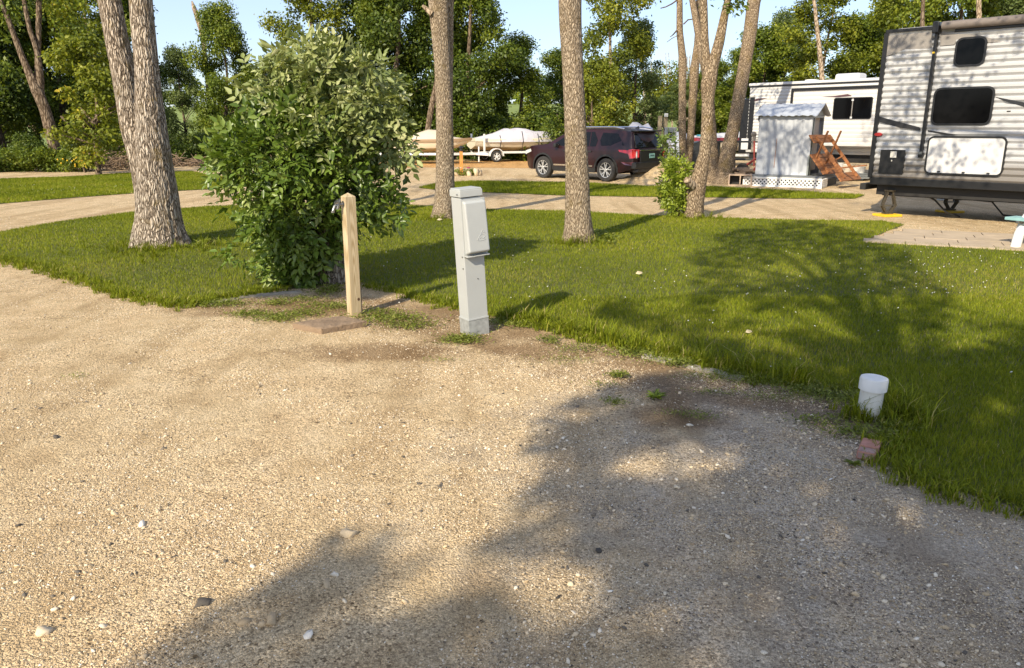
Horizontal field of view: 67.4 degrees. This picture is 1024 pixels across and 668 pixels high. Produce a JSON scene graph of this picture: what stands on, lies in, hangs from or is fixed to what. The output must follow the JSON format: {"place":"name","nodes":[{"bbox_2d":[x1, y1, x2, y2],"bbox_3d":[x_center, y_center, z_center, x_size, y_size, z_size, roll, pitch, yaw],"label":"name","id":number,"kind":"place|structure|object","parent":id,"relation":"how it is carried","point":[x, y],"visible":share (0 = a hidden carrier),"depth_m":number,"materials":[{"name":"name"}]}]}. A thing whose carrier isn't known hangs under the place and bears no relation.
{"place":"outdoors","nodes":[
{"label":"outdoors","id":0,"kind":"place"},
{"bbox_2d":[7,102,728,148],"bbox_3d":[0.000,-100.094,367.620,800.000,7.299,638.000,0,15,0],"label":"hill","id":1,"kind":"structure","parent":0,"point":[513,108],"depth_m":108.09,"materials":[{"name":"green plant"}]},
{"bbox_2d":[24,73,827,106],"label":"distant treeline","id":2,"kind":"object","parent":1,"relation":"on","point":[517,98],"visible":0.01,"depth_m":149.59,"materials":[{"name":"green plant"}]},
{"bbox_2d":[637,53,701,127],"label":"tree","id":3,"kind":"object","parent":1,"relation":"on","point":[662,89],"visible":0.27,"depth_m":62.54,"materials":[{"name":"green plant"}]},
{"bbox_2d":[8,154,748,168],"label":"woodland floor","id":4,"kind":"structure","parent":0,"point":[454,157],"depth_m":46.67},
{"bbox_2d":[0,74,32,124],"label":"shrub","id":5,"kind":"object","parent":4,"relation":"on","point":[6,98],"visible":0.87,"depth_m":39.88,"materials":[{"name":"green plant"}]},
{"bbox_2d":[5,130,45,152],"bbox_3d":[-22.789,-8.677,36.130,2.446,1.790,2.528,8,17,28],"label":"shrub","id":6,"kind":"object","parent":4,"relation":"on","point":[25,140],"visible":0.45,"depth_m":35.55,"materials":[{"name":"green plant"}]},
{"bbox_2d":[0,0,61,149],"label":"tree","id":7,"kind":"object","parent":4,"relation":"on","point":[48,93],"visible":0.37,"depth_m":41.30,"materials":[{"name":"green plant"}]},
{"bbox_2d":[4,3,85,154],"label":"tree","id":8,"kind":"object","parent":4,"relation":"on","point":[7,139],"visible":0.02,"depth_m":45.15,"materials":[{"name":"green plant"}]},
{"bbox_2d":[0,0,108,149],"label":"tree","id":9,"kind":"object","parent":4,"relation":"on","point":[63,80],"visible":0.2,"depth_m":42.15,"materials":[{"name":"green plant"}]},
{"bbox_2d":[42,0,130,159],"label":"tree","id":10,"kind":"object","parent":4,"relation":"on","point":[92,20],"visible":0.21,"depth_m":40.95,"materials":[{"name":"green plant"}]},
{"bbox_2d":[100,132,128,166],"bbox_3d":[-18.272,-8.603,35.854,2.446,1.790,2.528,4,15,14],"label":"shrub","id":11,"kind":"object","parent":4,"relation":"on","point":[111,144],"visible":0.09,"depth_m":35.66,"materials":[{"name":"green plant"}]},
{"bbox_2d":[67,0,181,132],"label":"tree","id":12,"kind":"object","parent":4,"relation":"on","point":[125,4],"visible":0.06,"depth_m":46.80,"materials":[{"name":"green plant"}]},
{"bbox_2d":[168,132,193,160],"bbox_3d":[-16.875,-9.169,37.966,2.528,1.790,2.446,2,15,7],"label":"shrub","id":13,"kind":"object","parent":4,"relation":"on","point":[173,143],"visible":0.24,"depth_m":37.65,"materials":[{"name":"green plant"}]},
{"bbox_2d":[160,42,202,145],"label":"tree","id":14,"kind":"object","parent":4,"relation":"on","point":[184,102],"visible":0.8,"depth_m":44.49,"materials":[{"name":"green plant"}]},
{"bbox_2d":[172,150,205,166],"bbox_3d":[-15.555,-8.147,36.222,3.736,1.001,2.510,0,15,0],"label":"brush pile","id":15,"kind":"object","parent":4,"relation":"on","point":[194,162],"visible":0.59,"depth_m":35.94,"materials":[{"name":"brown wood"}]},
{"bbox_2d":[183,130,210,161],"bbox_3d":[-15.792,-9.450,39.014,2.446,1.790,2.528,0,15,0],"label":"shrub","id":16,"kind":"object","parent":4,"relation":"on","point":[199,135],"visible":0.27,"depth_m":38.42,"materials":[{"name":"green plant"}]},
{"bbox_2d":[178,0,265,136],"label":"tree","id":17,"kind":"object","parent":4,"relation":"on","point":[215,20],"visible":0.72,"depth_m":40.85,"materials":[{"name":"green plant"}]},
{"bbox_2d":[254,0,351,100],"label":"tree","id":18,"kind":"object","parent":4,"relation":"on","point":[310,8],"visible":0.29,"depth_m":41.59,"materials":[{"name":"green plant"}]},
{"bbox_2d":[109,137,549,162],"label":"woodland undergrowth","id":19,"kind":"object","parent":4,"relation":"on","point":[507,155],"visible":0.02,"depth_m":41.85,"materials":[{"name":"green plant"}]},
{"bbox_2d":[327,0,419,111],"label":"tree","id":20,"kind":"object","parent":4,"relation":"on","point":[347,30],"visible":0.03,"depth_m":44.76,"materials":[{"name":"green plant"}]},
{"bbox_2d":[346,0,463,128],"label":"tree","id":21,"kind":"object","parent":4,"relation":"on","point":[379,26],"visible":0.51,"depth_m":41.87,"materials":[{"name":"green plant"}]},
{"bbox_2d":[392,106,435,160],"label":"shrub","id":22,"kind":"object","parent":4,"relation":"on","point":[420,120],"visible":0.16,"depth_m":42.66,"materials":[{"name":"green plant"}]},
{"bbox_2d":[401,0,483,132],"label":"tree","id":23,"kind":"object","parent":4,"relation":"on","point":[411,21],"visible":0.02,"depth_m":48.59,"materials":[{"name":"green plant"}]},
{"bbox_2d":[414,106,491,159],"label":"shrub","id":24,"kind":"object","parent":4,"relation":"on","point":[458,132],"visible":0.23,"depth_m":42.53,"materials":[{"name":"green plant"}]},
{"bbox_2d":[396,0,533,135],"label":"tree","id":25,"kind":"object","parent":4,"relation":"on","point":[465,77],"visible":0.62,"depth_m":43.10,"materials":[{"name":"green plant"}]},
{"bbox_2d":[465,113,518,158],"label":"shrub","id":26,"kind":"object","parent":4,"relation":"on","point":[495,124],"visible":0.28,"depth_m":43.86,"materials":[{"name":"green plant"}]},
{"bbox_2d":[478,29,556,124],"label":"tree","id":27,"kind":"object","parent":4,"relation":"on","point":[527,81],"visible":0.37,"depth_m":46.50,"materials":[{"name":"green plant"}]},
{"bbox_2d":[502,106,561,159],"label":"shrub","id":28,"kind":"object","parent":4,"relation":"on","point":[527,119],"visible":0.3,"depth_m":43.81,"materials":[{"name":"green plant"}]},
{"bbox_2d":[517,47,593,125],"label":"tree","id":29,"kind":"object","parent":4,"relation":"on","point":[552,61],"visible":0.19,"depth_m":52.24,"materials":[{"name":"green plant"}]},
{"bbox_2d":[657,79,688,125],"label":"tree","id":30,"kind":"object","parent":4,"relation":"on","point":[671,92],"visible":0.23,"depth_m":55.37,"materials":[{"name":"green plant"}]},
{"bbox_2d":[677,115,723,134],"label":"shrub","id":31,"kind":"object","parent":4,"relation":"on","point":[698,122],"visible":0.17,"depth_m":49.74,"materials":[{"name":"green plant"}]},
{"bbox_2d":[672,58,734,134],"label":"tree","id":32,"kind":"object","parent":4,"relation":"on","point":[722,95],"visible":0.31,"depth_m":48.85,"materials":[{"name":"green plant"}]},
{"bbox_2d":[717,45,767,131],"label":"tree","id":33,"kind":"object","parent":4,"relation":"on","point":[735,55],"visible":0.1,"depth_m":50.55,"materials":[{"name":"green plant"}]},
{"bbox_2d":[715,21,802,131],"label":"tree","id":34,"kind":"object","parent":4,"relation":"on","point":[772,54],"visible":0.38,"depth_m":46.23,"materials":[{"name":"green plant"}]},
{"bbox_2d":[760,6,815,81],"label":"tree","id":35,"kind":"object","parent":4,"relation":"on","point":[783,18],"visible":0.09,"depth_m":52.01,"materials":[{"name":"green plant"}]},
{"bbox_2d":[824,9,883,78],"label":"tree","id":36,"kind":"object","parent":4,"relation":"on","point":[870,35],"visible":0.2,"depth_m":43.96,"materials":[{"name":"green plant"}]},
{"bbox_2d":[849,0,912,77],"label":"tree","id":37,"kind":"object","parent":4,"relation":"on","point":[878,73],"visible":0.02,"depth_m":46.22,"materials":[{"name":"green plant"}]},
{"bbox_2d":[380,160,528,167],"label":"straw verge","id":38,"kind":"structure","parent":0,"point":[499,164],"depth_m":37.91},
{"bbox_2d":[422,81,435,156],"bbox_3d":[-3.760,-12.696,38.004,1.647,7.696,0.341,0,15,0],"label":"bare tree","id":39,"kind":"object","parent":38,"relation":"on","point":[430,112],"visible":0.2,"depth_m":38.33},
{"bbox_2d":[379,146,488,163],"bbox_3d":[-3.915,-9.007,38.679,5.502,0.850,2.080,1,15,4],"label":"boat trailer","id":40,"kind":"object","parent":38,"relation":"on","point":[464,153],"visible":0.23,"depth_m":38.44,"materials":[{"name":"white metal"}]},
{"bbox_2d":[392,130,471,151],"bbox_3d":[-4.465,-9.675,38.540,4.949,1.127,1.965,1,15,4],"label":"covered boat","id":41,"kind":"object","parent":40,"relation":"on","point":[427,139],"visible":0.37,"depth_m":37.80,"materials":[{"name":"beige fabric"}]},
{"bbox_2d":[470,134,525,161],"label":"boat trailer","id":42,"kind":"object","parent":38,"relation":"on","point":[495,155],"visible":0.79,"depth_m":40.42,"materials":[{"name":"white metal"}]},
{"bbox_2d":[466,128,554,150],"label":"covered boat","id":43,"kind":"object","parent":42,"relation":"on","point":[511,139],"visible":0.73,"depth_m":40.73,"materials":[{"name":"white fabric"}]},
{"bbox_2d":[43,0,966,106],"label":"sky","id":44,"kind":"structure","parent":0,"point":[175,21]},
{"bbox_2d":[0,159,1023,667],"bbox_3d":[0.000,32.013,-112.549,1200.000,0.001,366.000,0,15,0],"label":"gravel ground","id":45,"kind":"structure","parent":0,"point":[482,573],"depth_m":3.75,"materials":[{"name":"beige gravel"}]},
{"bbox_2d":[35,625,52,636],"bbox_3d":[-1.681,1.069,2.755,0.048,0.039,0.048,7,17,25],"label":"stone","id":46,"kind":"object","parent":45,"relation":"on","point":[42,630],"visible":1,"depth_m":2.75,"materials":[{"name":"white stone"}]},
{"bbox_2d":[0,0,98,166],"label":"leaning woodland tree","id":47,"kind":"object","parent":45,"relation":"on","point":[34,80],"visible":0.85,"depth_m":31.36,"materials":[{"name":"green plant"}]},
{"bbox_2d":[0,142,100,171],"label":"wild undergrowth","id":48,"kind":"object","parent":45,"relation":"on","point":[27,160],"visible":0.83,"depth_m":31.46,"materials":[{"name":"green plant"}]},
{"bbox_2d":[37,27,125,173],"bbox_3d":[-16.203,-8.778,29.313,3.617,5.487,3.308,11,19,36],"label":"tree","id":49,"kind":"object","parent":45,"relation":"on","point":[96,79],"visible":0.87,"depth_m":28.92,"materials":[{"name":"green plant"}]},
{"bbox_2d":[86,145,129,170],"bbox_3d":[-16.954,-7.403,32.954,3.055,1.346,2.875,-6,16,-20],"label":"brush pile","id":50,"kind":"object","parent":45,"relation":"on","point":[117,165],"visible":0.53,"depth_m":32.66,"materials":[{"name":"brown wood"}]},
{"bbox_2d":[194,597,210,607],"bbox_3d":[-1.179,1.024,2.922,0.062,0.032,0.042,-4,16,-15],"label":"stone","id":51,"kind":"object","parent":45,"relation":"on","point":[203,601],"visible":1,"depth_m":2.92,"materials":[{"name":"grey stone"}]},
{"bbox_2d":[207,290,301,305],"bbox_3d":[-2.756,-0.374,8.203,1.014,0.072,0.228,-12,19,-38],"label":"lawn edging","id":52,"kind":"object","parent":45,"relation":"on","point":[274,293],"visible":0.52,"depth_m":8.30,"materials":[{"name":"concrete"}]},
{"bbox_2d":[266,611,276,625],"bbox_3d":[-0.883,1.051,2.816,0.039,0.038,0.059,-4,16,-15],"label":"stone","id":53,"kind":"object","parent":45,"relation":"on","point":[271,618],"visible":1,"depth_m":2.81,"materials":[{"name":"grey stone"}]},
{"bbox_2d":[293,316,366,333],"bbox_3d":[-1.651,-0.080,6.967,0.558,0.084,0.353,-12,19,-37],"label":"paving slab","id":54,"kind":"object","parent":45,"relation":"on","point":[330,325],"depth_m":6.89,"materials":[{"name":"stone"}]},
{"bbox_2d":[331,193,361,315],"bbox_3d":[-1.567,-0.646,7.291,0.251,1.368,0.106,-11,18,-35],"label":"water post","id":55,"kind":"object","parent":45,"relation":"on","point":[347,204],"visible":0.97,"depth_m":7.25,"materials":[{"name":"brown wood"}]},
{"bbox_2d":[340,528,357,538],"bbox_3d":[-0.730,0.893,3.417,0.068,0.042,0.061,8,17,28],"label":"stone","id":56,"kind":"object","parent":45,"relation":"on","point":[347,533],"visible":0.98,"depth_m":3.40,"materials":[{"name":"white stone"}]},
{"bbox_2d":[0,170,864,203],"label":"verge grass","id":57,"kind":"structure","parent":45,"relation":"on","point":[100,184],"depth_m":22.42,"materials":[{"name":"green plant"}]},
{"bbox_2d":[449,186,489,335],"bbox_3d":[-0.330,-0.540,6.605,0.243,1.420,0.256,-13,19,-30],"label":"power pedestal","id":58,"kind":"object","parent":45,"relation":"on","point":[471,238],"visible":1,"depth_m":6.51,"materials":[{"name":"grey paint"}]},
{"bbox_2d":[17,309,1021,662],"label":"leaf litter","id":59,"kind":"object","parent":45,"relation":"on","point":[539,557],"visible":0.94,"depth_m":3.74,"materials":[{"name":"brown plant"}]},
{"bbox_2d":[519,103,588,150],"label":"shrub","id":60,"kind":"object","parent":45,"relation":"on","point":[552,124],"visible":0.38,"depth_m":41.85,"materials":[{"name":"green plant"}]},
{"bbox_2d":[563,54,626,125],"bbox_3d":[4.060,-10.526,36.386,2.978,5.185,3.255,-5,16,-19],"label":"tree","id":61,"kind":"object","parent":45,"relation":"on","point":[604,74],"visible":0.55,"depth_m":35.69,"materials":[{"name":"green plant"}]},
{"bbox_2d":[526,126,665,181],"bbox_3d":[2.860,-6.441,27.247,2.360,1.820,5.140,-15,21,-43],"label":"parked suv","id":62,"kind":"object","parent":45,"relation":"on","point":[613,151],"visible":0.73,"depth_m":25.73,"materials":[{"name":"red paint"}]},
{"bbox_2d":[582,0,661,125],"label":"tree","id":63,"kind":"object","parent":45,"relation":"on","point":[609,24],"visible":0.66,"depth_m":38.97,"materials":[{"name":"green plant"}]},
{"bbox_2d":[605,15,673,133],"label":"tree","id":64,"kind":"object","parent":45,"relation":"on","point":[648,83],"visible":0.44,"depth_m":43.24,"materials":[{"name":"green plant"}]},
{"bbox_2d":[646,388,666,398],"bbox_3d":[0.952,0.405,5.133,0.142,0.041,0.177,9,17,30],"label":"rosette weed","id":65,"kind":"object","parent":45,"relation":"on","point":[656,394],"visible":1,"depth_m":5.14,"materials":[{"name":"green plant"}]},
{"bbox_2d":[609,162,710,183],"bbox_3d":[5.215,-5.470,25.930,4.375,0.709,3.000,0,15,0],"label":"gravel mound","id":66,"kind":"object","parent":45,"relation":"on","point":[648,177],"visible":0.38,"depth_m":25.37,"materials":[{"name":"beige gravel"}]},
{"bbox_2d":[657,113,676,157],"bbox_3d":[5.369,-6.531,26.778,0.615,2.236,0.369,0,15,0],"label":"meter post","id":67,"kind":"object","parent":45,"relation":"on","point":[664,125],"visible":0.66,"depth_m":26.53,"materials":[{"name":"grey wood"}]},
{"bbox_2d":[655,128,681,167],"bbox_3d":[5.158,-5.887,25.392,0.913,1.803,0.853,0,15,0],"label":"sapling","id":68,"kind":"object","parent":45,"relation":"on","point":[668,137],"visible":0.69,"depth_m":25.25,"materials":[{"name":"green plant"}]},
{"bbox_2d":[660,0,699,165],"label":"thin forked tree","id":69,"kind":"object","parent":45,"relation":"on","point":[686,145],"visible":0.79,"depth_m":25.36,"materials":[{"name":"beige plant"}]},
{"bbox_2d":[679,135,700,167],"bbox_3d":[7.052,-6.860,29.221,1.350,1.405,0.740,0,15,0],"label":"covered motorbike","id":70,"kind":"object","parent":45,"relation":"on","point":[696,149],"visible":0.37,"depth_m":28.93,"materials":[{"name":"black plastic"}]},
{"bbox_2d":[641,354,743,380],"bbox_3d":[1.354,0.267,5.812,0.867,0.072,0.120,13,20,41],"label":"lawn edging","id":71,"kind":"object","parent":45,"relation":"on","point":[694,367],"visible":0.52,"depth_m":5.74,"materials":[{"name":"concrete"}]},
{"bbox_2d":[686,0,760,184],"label":"split tree","id":72,"kind":"object","parent":45,"relation":"on","point":[721,166],"visible":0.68,"depth_m":24.34,"materials":[{"name":"beige plant"}]},
{"bbox_2d":[728,174,751,185],"bbox_3d":[7.167,-4.840,24.113,0.700,0.350,0.350,5,16,17],"label":"cinder block","id":73,"kind":"object","parent":45,"relation":"on","point":[735,179],"depth_m":24.10,"materials":[{"name":"beige concrete"}]},
{"bbox_2d":[735,153,748,156],"bbox_3d":[10.992,-8.588,37.119,5.502,0.850,2.080,-2,15,-8],"label":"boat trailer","id":74,"kind":"object","parent":45,"relation":"on","point":[741,154],"visible":0.03,"depth_m":36.34,"materials":[{"name":"white metal"}]},
{"bbox_2d":[694,132,739,150],"bbox_3d":[10.447,-9.248,36.863,4.848,0.972,2.028,-2,15,-8],"label":"covered boat","id":75,"kind":"object","parent":74,"relation":"on","point":[720,136],"visible":0.12,"depth_m":36.02,"materials":[{"name":"white"}]},
{"bbox_2d":[717,141,768,178],"bbox_3d":[7.857,-5.874,26.066,1.900,1.315,0.600,5,16,19],"label":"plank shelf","id":76,"kind":"object","parent":45,"relation":"on","point":[719,145],"visible":0.16,"depth_m":25.86,"materials":[{"name":"white wood"}]},
{"bbox_2d":[743,173,836,188],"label":"shed deck","id":77,"kind":"structure","parent":45,"relation":"on","point":[783,181],"depth_m":23.52,"materials":[{"name":"white wood"}]},
{"bbox_2d":[736,132,756,171],"bbox_3d":[7.784,-5.846,24.893,1.112,1.390,0.480,7,16,24],"label":"hand truck","id":78,"kind":"object","parent":77,"relation":"on","point":[753,134],"visible":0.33,"depth_m":24.76,"materials":[{"name":"red paint"}]},
{"bbox_2d":[754,103,830,175],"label":"metal shed","id":79,"kind":"structure","parent":77,"relation":"on","point":[786,145],"depth_m":23.68,"materials":[{"name":"silver metal"}]},
{"bbox_2d":[738,73,878,162],"bbox_3d":[12.671,-7.302,27.003,3.050,3.608,9.390,-13,20,-40],"label":"white camper","id":80,"kind":"object","parent":45,"relation":"on","point":[849,99],"visible":0.19,"depth_m":26.62,"materials":[{"name":"white metal"}]},
{"bbox_2d":[832,97,872,118],"bbox_3d":[11.498,-7.630,25.954,0.062,0.709,1.339,-13,20,-40],"label":"window","id":81,"kind":"structure","parent":80,"relation":"in","point":[847,107],"depth_m":25.93,"materials":[{"name":"black glass"}]},
{"bbox_2d":[812,0,824,79],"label":"bare tree","id":82,"kind":"object","parent":45,"relation":"on","point":[820,57],"visible":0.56,"depth_m":37.54,"materials":[{"name":"brown plant"}]},
{"bbox_2d":[772,0,866,81],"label":"tree","id":83,"kind":"object","parent":45,"relation":"on","point":[803,10],"visible":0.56,"depth_m":42.66,"materials":[{"name":"green plant"}]},
{"bbox_2d":[809,131,866,181],"bbox_3d":[9.905,-5.420,23.398,1.600,1.718,0.768,-15,-18,-45],"label":"picnic table","id":84,"kind":"object","parent":45,"relation":"on","point":[826,162],"visible":1,"depth_m":23.28,"materials":[{"name":"brown wood"}]},
{"bbox_2d":[856,438,881,461],"bbox_3d":[1.988,0.644,4.276,0.100,0.059,0.251,9,18,31],"label":"brick","id":85,"kind":"object","parent":45,"relation":"on","point":[870,448],"visible":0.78,"depth_m":4.23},
{"bbox_2d":[858,374,888,420],"bbox_3d":[2.232,0.441,4.789,0.164,0.366,0.164,2,15,-1],"label":"drain pipe","id":86,"kind":"object","parent":45,"relation":"on","point":[871,386],"visible":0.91,"depth_m":4.72,"materials":[{"name":"plastic"}]},
{"bbox_2d":[872,213,901,216],"bbox_3d":[7.703,-2.446,15.769,0.420,0.051,0.380,-4,15,-14],"label":"jack pad","id":87,"kind":"object","parent":45,"relation":"on","point":[886,215],"visible":0.88,"depth_m":15.63,"materials":[{"name":"yellow plastic"}]},
{"bbox_2d":[879,190,896,213],"bbox_3d":[7.703,-2.701,15.700,0.380,0.483,0.140,-2,15,-8],"label":"scissor jack","id":88,"kind":"object","parent":87,"relation":"on","point":[893,206],"visible":1,"depth_m":15.69,"materials":[{"name":"metal"}]},
{"bbox_2d":[866,0,953,72],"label":"tree","id":89,"kind":"object","parent":45,"relation":"on","point":[886,9],"visible":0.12,"depth_m":41.49,"materials":[{"name":"green plant"}]},
{"bbox_2d":[860,14,1023,217],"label":"travel camper","id":90,"kind":"object","parent":45,"relation":"on","point":[949,118],"visible":1,"depth_m":14.41,"materials":[{"name":"metal"}]},
{"bbox_2d":[878,150,905,173],"bbox_3d":[7.590,-3.437,15.338,0.063,0.473,0.468,-14,20,-42],"label":"service door","id":91,"kind":"structure","parent":90,"relation":"in","point":[891,161],"depth_m":15.31,"materials":[{"name":"black plastic"}]},
{"bbox_2d":[930,86,994,124],"bbox_3d":[8.366,-4.233,14.273,0.042,0.687,1.031,-14,20,-42],"label":"window","id":92,"kind":"structure","parent":90,"relation":"in","point":[973,105],"depth_m":14.25,"materials":[{"name":"black glass"}]},
{"bbox_2d":[953,36,987,66],"bbox_3d":[8.370,-5.155,14.022,0.042,0.512,0.523,-14,20,-42],"label":"window","id":93,"kind":"structure","parent":90,"relation":"in","point":[969,51],"depth_m":14.01,"materials":[{"name":"black glass"}]},
{"bbox_2d":[893,0,1006,27],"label":"tree","id":94,"kind":"object","parent":45,"relation":"on","point":[934,12],"visible":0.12,"depth_m":36.95,"materials":[{"name":"green plant"}]},
{"bbox_2d":[996,0,1023,15],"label":"tree","id":95,"kind":"object","parent":45,"relation":"on","point":[1014,7],"visible":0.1,"depth_m":40.55,"materials":[{"name":"green plant"}]},
{"bbox_2d":[0,204,1023,520],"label":"lawn","id":96,"kind":"structure","parent":0,"point":[668,281],"depth_m":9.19,"materials":[{"name":"plant"}]},
{"bbox_2d":[97,0,191,248],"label":"furrowed tree","id":97,"kind":"object","parent":96,"relation":"on","point":[142,119],"visible":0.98,"depth_m":11.34,"materials":[{"name":"brown plant"}]},
{"bbox_2d":[193,18,425,288],"bbox_3d":[-2.206,-1.885,8.503,2.444,3.109,1.653,-6,16,-22],"label":"leafy bush","id":98,"kind":"object","parent":96,"relation":"on","point":[309,143],"visible":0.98,"depth_m":8.27,"materials":[{"name":"green plant"}]},
{"bbox_2d":[422,0,454,219],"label":"slender tree","id":99,"kind":"object","parent":96,"relation":"on","point":[439,13],"visible":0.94,"depth_m":14.67,"materials":[{"name":"brown plant"}]},
{"bbox_2d":[60,221,936,440],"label":"ground weeds","id":100,"kind":"object","parent":96,"relation":"on","point":[332,287],"visible":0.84,"depth_m":6.12,"materials":[{"name":"green plant"}]},
{"bbox_2d":[28,184,1021,374],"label":"clover flowers","id":101,"kind":"object","parent":96,"relation":"on","point":[787,276],"visible":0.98,"depth_m":8.87,"materials":[{"name":"white plant"}]},
{"bbox_2d":[558,0,595,243],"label":"straight tree","id":102,"kind":"object","parent":96,"relation":"on","point":[578,219],"visible":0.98,"depth_m":11.62,"materials":[{"name":"brown plant"}]},
{"bbox_2d":[653,151,693,216],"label":"sucker shoots","id":103,"kind":"object","parent":96,"relation":"on","point":[674,188],"visible":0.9,"depth_m":15.26,"materials":[{"name":"green plant"}]},
{"bbox_2d":[684,0,749,217],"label":"leaning tree","id":104,"kind":"object","parent":96,"relation":"on","point":[695,183],"visible":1,"depth_m":14.71,"materials":[{"name":"beige plant"}]},
{"bbox_2d":[920,0,924,26],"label":"bare tree","id":105,"kind":"object","parent":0,"point":[922,19],"visible":0.46,"depth_m":31.62,"materials":[{"name":"brown wood"}]},
{"bbox_2d":[863,228,1023,250],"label":"patio","id":106,"kind":"structure","parent":0,"point":[960,239],"depth_m":12.32,"materials":[{"name":"concrete"}]},
{"bbox_2d":[1005,214,1023,246],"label":"teal table","id":107,"kind":"object","parent":106,"relation":"on","point":[1017,238],"visible":0.92,"depth_m":11.45,"materials":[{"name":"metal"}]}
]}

